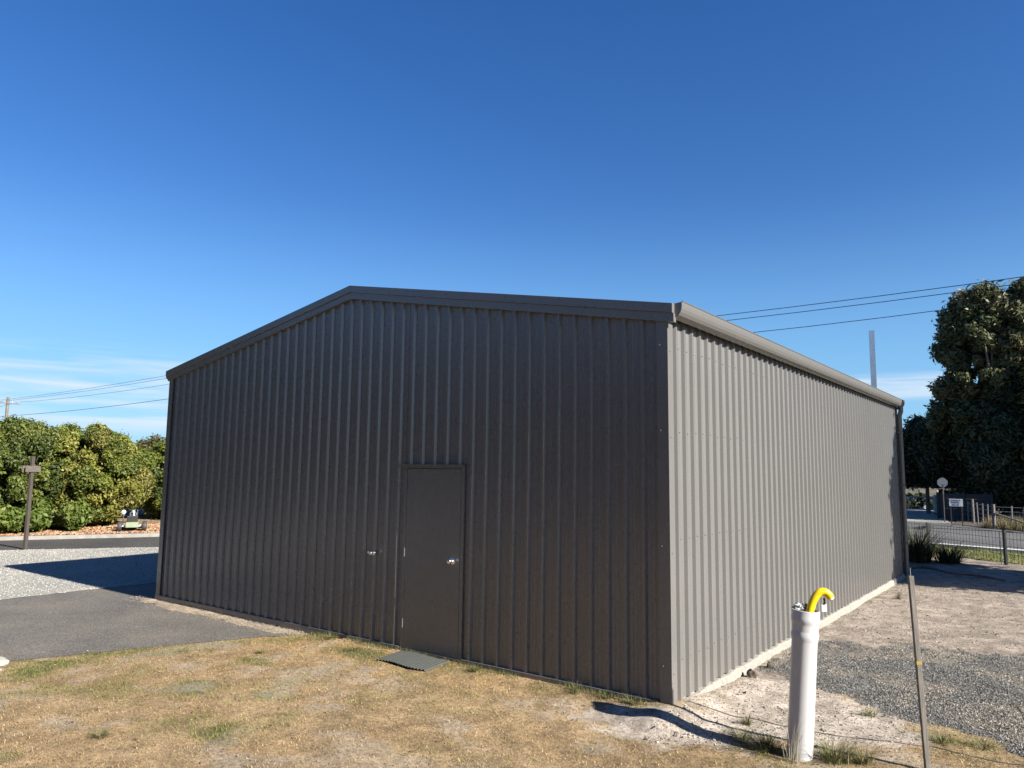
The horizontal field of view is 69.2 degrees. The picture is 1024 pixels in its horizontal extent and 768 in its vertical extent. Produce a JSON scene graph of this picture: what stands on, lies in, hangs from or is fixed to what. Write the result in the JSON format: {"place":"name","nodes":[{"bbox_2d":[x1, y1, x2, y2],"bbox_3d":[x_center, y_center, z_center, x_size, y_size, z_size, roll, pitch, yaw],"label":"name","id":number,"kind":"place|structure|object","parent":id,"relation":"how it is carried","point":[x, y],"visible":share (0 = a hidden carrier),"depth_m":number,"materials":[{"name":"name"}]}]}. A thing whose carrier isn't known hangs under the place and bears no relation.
{"place":"outdoors","nodes":[
{"label":"outdoors","id":0,"kind":"place"},
{"bbox_2d":[0,537,158,549],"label":"driveway","id":1,"kind":"structure","parent":0,"point":[88,543],"depth_m":20.18,"materials":[{"name":"grey asphalt"}]},
{"bbox_2d":[22,456,40,548],"bbox_3d":[-12.252,3.055,18.816,0.124,2.440,0.460,-1,-7,12],"label":"timber post","id":2,"kind":"object","parent":1,"relation":"on","point":[32,468],"visible":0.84,"depth_m":18.80,"materials":[{"name":"wood"}]},
{"bbox_2d":[5,508,159,535],"bbox_3d":[-15.176,4.538,22.659,22.000,0.318,34.000,-4,-8,37],"label":"mulch bed","id":3,"kind":"object","parent":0,"point":[141,517],"visible":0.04,"depth_m":26.71,"materials":[{"name":"brown plant"}]},
{"bbox_2d":[0,502,25,533],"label":"shrub","id":4,"kind":"object","parent":3,"relation":"on","point":[12,518],"visible":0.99,"depth_m":21.36,"materials":[{"name":"green plant"}]},
{"bbox_2d":[20,498,55,531],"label":"shrub","id":5,"kind":"object","parent":3,"relation":"on","point":[40,517],"visible":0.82,"depth_m":21.85,"materials":[{"name":"green plant"}]},
{"bbox_2d":[0,414,77,530],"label":"hedge shrub","id":6,"kind":"object","parent":3,"relation":"on","point":[22,440],"visible":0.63,"depth_m":22.22,"materials":[{"name":"green plant"}]},
{"bbox_2d":[51,501,95,529],"bbox_3d":[-13.357,4.123,22.686,1.338,1.152,1.283,-4,-8,37],"label":"shrub","id":7,"kind":"object","parent":3,"relation":"on","point":[69,515],"visible":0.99,"depth_m":22.36,"materials":[{"name":"green plant"}]},
{"bbox_2d":[0,523,159,535],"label":"bark chips","id":8,"kind":"object","parent":3,"relation":"on","point":[50,530],"visible":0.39,"depth_m":22.56,"materials":[{"name":"wood"}]},
{"bbox_2d":[19,419,156,525],"bbox_3d":[-14.057,2.992,24.216,4.504,3.740,4.214,-4,-8,37],"label":"hedge shrub","id":9,"kind":"object","parent":3,"relation":"on","point":[111,480],"visible":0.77,"depth_m":23.35,"materials":[{"name":"green plant"}]},
{"bbox_2d":[117,510,146,530],"bbox_3d":[-11.812,4.234,23.128,0.800,0.649,0.946,4,-7,-25],"label":"go kart","id":10,"kind":"object","parent":3,"relation":"on","point":[132,521],"visible":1,"depth_m":22.77,"materials":[{"name":"plastic"}]},
{"bbox_2d":[132,433,165,508],"bbox_3d":[-14.273,3.746,30.577,4.799,3.450,4.785,-4,-8,37],"label":"hedge shrub","id":11,"kind":"object","parent":3,"relation":"on","point":[146,444],"visible":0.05,"depth_m":30.06,"materials":[{"name":"green plant"}]},
{"bbox_2d":[139,440,165,518],"bbox_3d":[-12.433,3.698,28.276,3.932,3.318,3.859,1,-7,-2],"label":"hedge shrub","id":12,"kind":"object","parent":3,"relation":"on","point":[153,503],"visible":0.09,"depth_m":26.99,"materials":[{"name":"green plant"}]},
{"bbox_2d":[0,553,1023,767],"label":"yard ground","id":13,"kind":"structure","parent":0,"point":[621,723],"depth_m":6.55,"materials":[{"name":"beige plant"}]},
{"bbox_2d":[0,657,8,666],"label":"edging stone","id":14,"kind":"object","parent":13,"relation":"on","point":[4,661],"visible":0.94,"depth_m":7.89,"materials":[{"name":"white stone"}]},
{"bbox_2d":[0,547,158,599],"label":"gravel pad","id":15,"kind":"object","parent":13,"relation":"on","point":[57,585],"visible":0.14,"depth_m":15.00,"materials":[{"name":"grey gravel"}]},
{"bbox_2d":[86,726,113,739],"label":"grass tuft","id":16,"kind":"object","parent":13,"relation":"on","point":[98,735],"visible":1,"depth_m":5.86,"materials":[{"name":"plant"}]},
{"bbox_2d":[0,537,291,660],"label":"asphalt apron","id":17,"kind":"object","parent":13,"relation":"on","point":[78,622],"visible":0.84,"depth_m":9.89,"materials":[{"name":"grey asphalt"}]},
{"bbox_2d":[0,533,159,540],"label":"kerb","id":18,"kind":"structure","parent":17,"relation":"on","point":[41,537],"depth_m":21.64,"materials":[{"name":"concrete"}]},
{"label":"power pole","id":19,"kind":"object","parent":17,"relation":"on","visible":0},
{"bbox_2d":[1,399,164,416],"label":"power line","id":20,"kind":"object","parent":19,"relation":"attached to","point":[90,408],"visible":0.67,"depth_m":77.87,"materials":[{"name":"black paint"}]},
{"bbox_2d":[0,299,1021,406],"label":"power line","id":21,"kind":"object","parent":19,"relation":"attached to","point":[753,332],"visible":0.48,"depth_m":33.95,"materials":[{"name":"black paint"}]},
{"bbox_2d":[2,283,1023,401],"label":"power line","id":22,"kind":"object","parent":19,"relation":"attached to","point":[733,319],"visible":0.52,"depth_m":32.87,"materials":[{"name":"black paint"}]},
{"bbox_2d":[5,276,1023,399],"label":"power line","id":23,"kind":"object","parent":19,"relation":"attached to","point":[738,313],"visible":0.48,"depth_m":32.10,"materials":[{"name":"black paint"}]},
{"bbox_2d":[122,596,309,636],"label":"sand","id":24,"kind":"structure","parent":13,"relation":"on","point":[173,607],"depth_m":10.50,"materials":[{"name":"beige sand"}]},
{"bbox_2d":[322,630,342,639],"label":"grass tuft","id":25,"kind":"object","parent":13,"relation":"on","point":[328,637],"visible":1,"depth_m":9.12,"materials":[{"name":"plant"}]},
{"bbox_2d":[345,644,363,651],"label":"grass tuft","id":26,"kind":"object","parent":13,"relation":"on","point":[350,648],"visible":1,"depth_m":8.59,"materials":[{"name":"green plant"}]},
{"bbox_2d":[377,650,448,670],"bbox_3d":[-1.090,3.020,8.105,0.776,0.081,0.388,-4,-8,37],"label":"door mat","id":27,"kind":"object","parent":13,"relation":"on","point":[410,660],"depth_m":8.06,"materials":[{"name":"rubber"}]},
{"bbox_2d":[467,664,482,672],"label":"grass tuft","id":28,"kind":"object","parent":13,"relation":"on","point":[475,669],"visible":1,"depth_m":7.70,"materials":[{"name":"green plant"}]},
{"bbox_2d":[155,285,909,704],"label":"steel shed","id":29,"kind":"structure","parent":13,"relation":"on","point":[671,503],"depth_m":8.52,"materials":[{"name":"paint"}]},
{"bbox_2d":[402,469,461,658],"bbox_3d":[-0.924,1.985,8.388,0.844,2.040,0.112,-4,-8,37],"label":"door","id":30,"kind":"structure","parent":29,"relation":"in","point":[430,623],"depth_m":8.38,"materials":[{"name":"paint"}]},
{"bbox_2d":[869,330,876,387],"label":"steel column","id":31,"kind":"structure","parent":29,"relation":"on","point":[872,358],"depth_m":18.68,"materials":[{"name":"grey metal"}]},
{"bbox_2d":[565,680,583,694],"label":"grass tuft","id":32,"kind":"object","parent":13,"relation":"on","point":[576,690],"visible":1,"depth_m":6.98,"materials":[{"name":"green plant"}]},
{"bbox_2d":[297,591,892,706],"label":"wall weeds","id":33,"kind":"object","parent":13,"relation":"on","point":[464,664],"depth_m":7.76,"materials":[{"name":"green plant"}]},
{"bbox_2d":[597,690,615,700],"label":"grass tuft","id":34,"kind":"object","parent":13,"relation":"on","point":[609,694],"visible":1,"depth_m":6.82,"materials":[{"name":"green plant"}]},
{"bbox_2d":[620,693,648,706],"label":"grass tuft","id":35,"kind":"object","parent":13,"relation":"on","point":[630,701],"visible":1,"depth_m":6.67,"materials":[{"name":"green plant"}]},
{"bbox_2d":[719,724,762,743],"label":"grass tuft","id":36,"kind":"object","parent":13,"relation":"on","point":[738,736],"visible":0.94,"depth_m":5.97,"materials":[{"name":"green plant"}]},
{"bbox_2d":[736,714,756,725],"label":"grass tuft","id":37,"kind":"object","parent":13,"relation":"on","point":[745,721],"visible":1,"depth_m":6.29,"materials":[{"name":"plant"}]},
{"bbox_2d":[746,669,757,677],"bbox_3d":[2.506,3.035,7.766,0.098,0.106,0.114,4,-7,-25],"label":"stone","id":38,"kind":"object","parent":13,"relation":"on","point":[753,673],"visible":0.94,"depth_m":7.73,"materials":[{"name":"grey stone"}]},
{"bbox_2d":[735,725,786,754],"bbox_3d":[1.981,2.763,5.740,0.540,0.140,0.522,0,-7,6],"label":"grass tuft","id":39,"kind":"object","parent":13,"relation":"on","point":[762,743],"visible":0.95,"depth_m":5.75,"materials":[{"name":"green plant"}]},
{"bbox_2d":[766,661,774,668],"bbox_3d":[2.825,3.079,8.111,0.095,0.092,0.095,-4,-8,37],"label":"earth clod","id":40,"kind":"object","parent":13,"relation":"on","point":[770,664],"visible":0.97,"depth_m":8.09,"materials":[{"name":"brown soil"}]},
{"bbox_2d":[767,694,817,762],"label":"dry stalks","id":41,"kind":"object","parent":13,"relation":"on","point":[792,750],"visible":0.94,"depth_m":5.48,"materials":[{"name":"beige plant"}]},
{"bbox_2d":[787,607,819,760],"bbox_3d":[2.211,2.328,5.638,0.277,1.217,0.218,-4,-8,37],"label":"pipe riser","id":42,"kind":"object","parent":13,"relation":"on","point":[804,648],"visible":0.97,"depth_m":5.57,"materials":[{"name":"white plastic"}]},
{"bbox_2d":[792,602,805,610],"bbox_3d":[2.204,1.718,5.715,0.080,0.072,0.096,3,-7,-19],"label":"foil wad","id":43,"kind":"object","parent":42,"relation":"in","point":[799,606],"visible":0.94,"depth_m":5.69,"materials":[{"name":"silver metal"}]},
{"bbox_2d":[804,588,833,611],"bbox_3d":[2.329,1.812,5.663,0.252,0.510,0.090,-2,-7,18],"label":"conduit","id":44,"kind":"object","parent":42,"relation":"in","point":[817,594],"visible":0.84,"depth_m":5.66,"materials":[{"name":"yellow plastic"}]},
{"bbox_2d":[640,574,1023,764],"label":"sand grit","id":45,"kind":"object","parent":13,"relation":"on","point":[738,711],"visible":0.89,"depth_m":8.02,"materials":[{"name":"stone"}]},
{"bbox_2d":[814,730,866,766],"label":"grass tuft","id":46,"kind":"object","parent":13,"relation":"on","point":[836,757],"visible":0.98,"depth_m":5.52,"materials":[{"name":"green plant"}]},
{"bbox_2d":[684,700,1023,764],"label":"cable","id":47,"kind":"object","parent":13,"relation":"on","point":[864,738],"visible":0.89,"depth_m":5.93,"materials":[{"name":"black rubber"}]},
{"bbox_2d":[845,741,882,766],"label":"grass tuft","id":48,"kind":"object","parent":13,"relation":"on","point":[860,758],"visible":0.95,"depth_m":5.49,"materials":[{"name":"green plant"}]},
{"bbox_2d":[855,704,883,717],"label":"grass tuft","id":49,"kind":"object","parent":13,"relation":"on","point":[867,713],"visible":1,"depth_m":6.58,"materials":[{"name":"plant"}]},
{"bbox_2d":[893,591,901,598],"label":"grass tuft","id":50,"kind":"object","parent":13,"relation":"on","point":[898,596],"visible":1,"depth_m":12.78,"materials":[{"name":"plant"}]},
{"bbox_2d":[907,569,930,767],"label":"timber stake","id":51,"kind":"object","parent":13,"relation":"on","point":[919,676],"visible":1,"depth_m":5.42,"materials":[{"name":"wood"}]},
{"bbox_2d":[907,519,964,562],"bbox_3d":[10.052,3.901,18.432,2.408,1.010,2.439,-1,-7,11],"label":"strappy plant","id":52,"kind":"object","parent":13,"relation":"on","point":[918,553],"visible":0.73,"depth_m":18.13,"materials":[{"name":"green plant"}]},
{"bbox_2d":[918,729,964,744],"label":"grass tuft","id":53,"kind":"object","parent":13,"relation":"on","point":[943,739],"visible":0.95,"depth_m":5.91,"materials":[{"name":"green plant"}]},
{"bbox_2d":[909,565,1004,580],"bbox_3d":[9.481,4.034,15.941,0.340,0.114,2.075,5,-8,-35],"label":"fallen branch","id":54,"kind":"object","parent":13,"relation":"on","point":[933,568],"visible":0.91,"depth_m":15.89,"materials":[{"name":"brown plant"}]},
{"bbox_2d":[925,539,991,563],"bbox_3d":[10.654,4.079,18.176,2.158,0.610,2.167,-4,-8,37],"label":"strappy plant","id":55,"kind":"object","parent":13,"relation":"on","point":[944,556],"visible":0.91,"depth_m":17.97,"materials":[{"name":"green plant"}]},
{"bbox_2d":[907,522,1023,564],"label":"fence","id":56,"kind":"object","parent":13,"relation":"on","point":[1005,546],"visible":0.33,"depth_m":18.30,"materials":[{"name":"metal"}]},
{"bbox_2d":[930,545,1023,565],"bbox_3d":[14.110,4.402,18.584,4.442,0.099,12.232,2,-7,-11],"label":"verge grass","id":57,"kind":"structure","parent":13,"relation":"on","point":[998,556],"depth_m":19.66,"materials":[{"name":"green plant"}]},
{"bbox_2d":[953,734,1008,751],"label":"grass tuft","id":58,"kind":"object","parent":13,"relation":"on","point":[987,745],"visible":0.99,"depth_m":5.85,"materials":[{"name":"green plant"}]},
{"bbox_2d":[0,632,1023,767],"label":"lawn grass","id":59,"kind":"structure","parent":0,"point":[189,694],"depth_m":6.42,"materials":[{"name":"beige plant"}]},
{"bbox_2d":[0,633,1023,767],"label":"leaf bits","id":60,"kind":"object","parent":59,"relation":"on","point":[444,708],"visible":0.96,"depth_m":6.48,"materials":[{"name":"brown plant"}]},
{"bbox_2d":[0,0,1023,450],"label":"sky","id":61,"kind":"structure","parent":0,"point":[180,179],"materials":[{"name":"blue"}]},
{"bbox_2d":[759,639,1023,756],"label":"loose gravel","id":62,"kind":"structure","parent":0,"point":[852,678],"depth_m":7.53,"materials":[{"name":"grey gravel"}]},
{"bbox_2d":[905,486,937,504],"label":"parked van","id":63,"kind":"object","parent":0,"point":[922,491],"visible":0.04,"depth_m":54.15,"materials":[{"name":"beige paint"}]},
{"bbox_2d":[902,414,946,513],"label":"dark tree","id":64,"kind":"object","parent":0,"point":[914,478],"visible":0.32,"depth_m":41.42,"materials":[{"name":"green plant"}]},
{"bbox_2d":[907,505,949,522],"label":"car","id":65,"kind":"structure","parent":0,"point":[916,515],"depth_m":37.79,"materials":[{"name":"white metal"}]},
{"bbox_2d":[906,491,932,508],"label":"hedge","id":66,"kind":"object","parent":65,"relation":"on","point":[919,502],"visible":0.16,"depth_m":46.21,"materials":[{"name":"green plant"}]},
{"bbox_2d":[906,488,946,494],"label":"rail fence","id":67,"kind":"object","parent":65,"relation":"on","point":[919,489],"depth_m":49.23,"materials":[{"name":"beige paint"}]},
{"bbox_2d":[937,477,947,521],"bbox_3d":[19.937,5.337,34.318,0.415,2.050,0.081,-4,-8,34],"label":"traffic sign","id":68,"kind":"object","parent":65,"relation":"on","point":[942,482],"visible":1,"depth_m":34.36,"materials":[{"name":"metal"}]},
{"bbox_2d":[907,521,1023,549],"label":"road","id":69,"kind":"structure","parent":0,"point":[961,535],"depth_m":26.96,"materials":[{"name":"grey asphalt"}]},
{"bbox_2d":[949,498,962,525],"bbox_3d":[18.892,5.450,31.556,0.500,1.160,0.051,-3,-8,31],"label":"notice board","id":70,"kind":"object","parent":69,"relation":"on","point":[955,502],"visible":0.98,"depth_m":31.59,"materials":[{"name":"white paint"}]},
{"bbox_2d":[931,498,1023,531],"bbox_3d":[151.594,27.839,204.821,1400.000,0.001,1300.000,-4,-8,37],"label":"ground","id":71,"kind":"structure","parent":0,"point":[948,519],"depth_m":33.65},
{"bbox_2d":[0,397,19,418],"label":"power pole","id":72,"kind":"object","parent":71,"relation":"on","point":[7,403],"visible":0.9,"depth_m":93.45,"materials":[{"name":"brown wood"}]},
{"bbox_2d":[906,495,936,511],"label":"farm gate","id":73,"kind":"structure","parent":71,"relation":"on","point":[933,498],"depth_m":43.17,"materials":[{"name":"grey metal"}]},
{"bbox_2d":[929,485,955,493],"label":"trees","id":74,"kind":"object","parent":71,"relation":"on","point":[949,491],"depth_m":81.39,"materials":[{"name":"green plant"}]},
{"bbox_2d":[914,543,1023,552],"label":"road kerb","id":75,"kind":"structure","parent":71,"relation":"on","point":[994,548],"depth_m":21.16,"materials":[{"name":"grey concrete"}]},
{"bbox_2d":[936,508,1022,530],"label":"leaf litter","id":76,"kind":"object","parent":71,"relation":"on","point":[965,522],"visible":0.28,"depth_m":34.13,"materials":[{"name":"brown plant"}]},
{"bbox_2d":[909,413,979,513],"bbox_3d":[23.295,3.937,38.619,4.468,6.314,4.005,-4,-8,37],"label":"dark tree","id":77,"kind":"object","parent":76,"relation":"on","point":[936,460],"visible":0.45,"depth_m":38.16,"materials":[{"name":"green plant"}]},
{"bbox_2d":[936,492,992,519],"bbox_3d":[22.015,5.949,36.119,2.400,1.300,0.080,-6,-9,43],"label":"panel fence","id":78,"kind":"object","parent":76,"relation":"on","point":[979,499],"visible":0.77,"depth_m":36.12,"materials":[{"name":"black metal"}]},
{"bbox_2d":[923,278,1023,515],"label":"eucalyptus tree","id":79,"kind":"object","parent":76,"relation":"on","point":[965,337],"visible":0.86,"depth_m":37.11,"materials":[{"name":"green plant"}]},
{"bbox_2d":[948,374,1023,518],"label":"dark tree","id":80,"kind":"object","parent":76,"relation":"on","point":[995,469],"visible":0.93,"depth_m":35.39,"materials":[{"name":"green plant"}]},
{"bbox_2d":[974,276,1023,386],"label":"eucalyptus tree","id":81,"kind":"object","parent":76,"relation":"on","point":[1014,335],"visible":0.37,"depth_m":36.17,"materials":[{"name":"green plant"}]},
{"bbox_2d":[1012,357,1023,467],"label":"wattle tree","id":82,"kind":"object","parent":76,"relation":"on","point":[1021,375],"visible":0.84,"depth_m":35.12,"materials":[{"name":"green plant"}]},
{"bbox_2d":[958,499,1023,528],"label":"wooden fence","id":83,"kind":"object","parent":71,"relation":"on","point":[994,514],"visible":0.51,"depth_m":31.15,"materials":[{"name":"wood"}]},
{"bbox_2d":[981,514,1023,530],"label":"dry grass","id":84,"kind":"structure","parent":0,"point":[1006,523],"depth_m":30.42,"materials":[{"name":"beige plant"}]}
]}

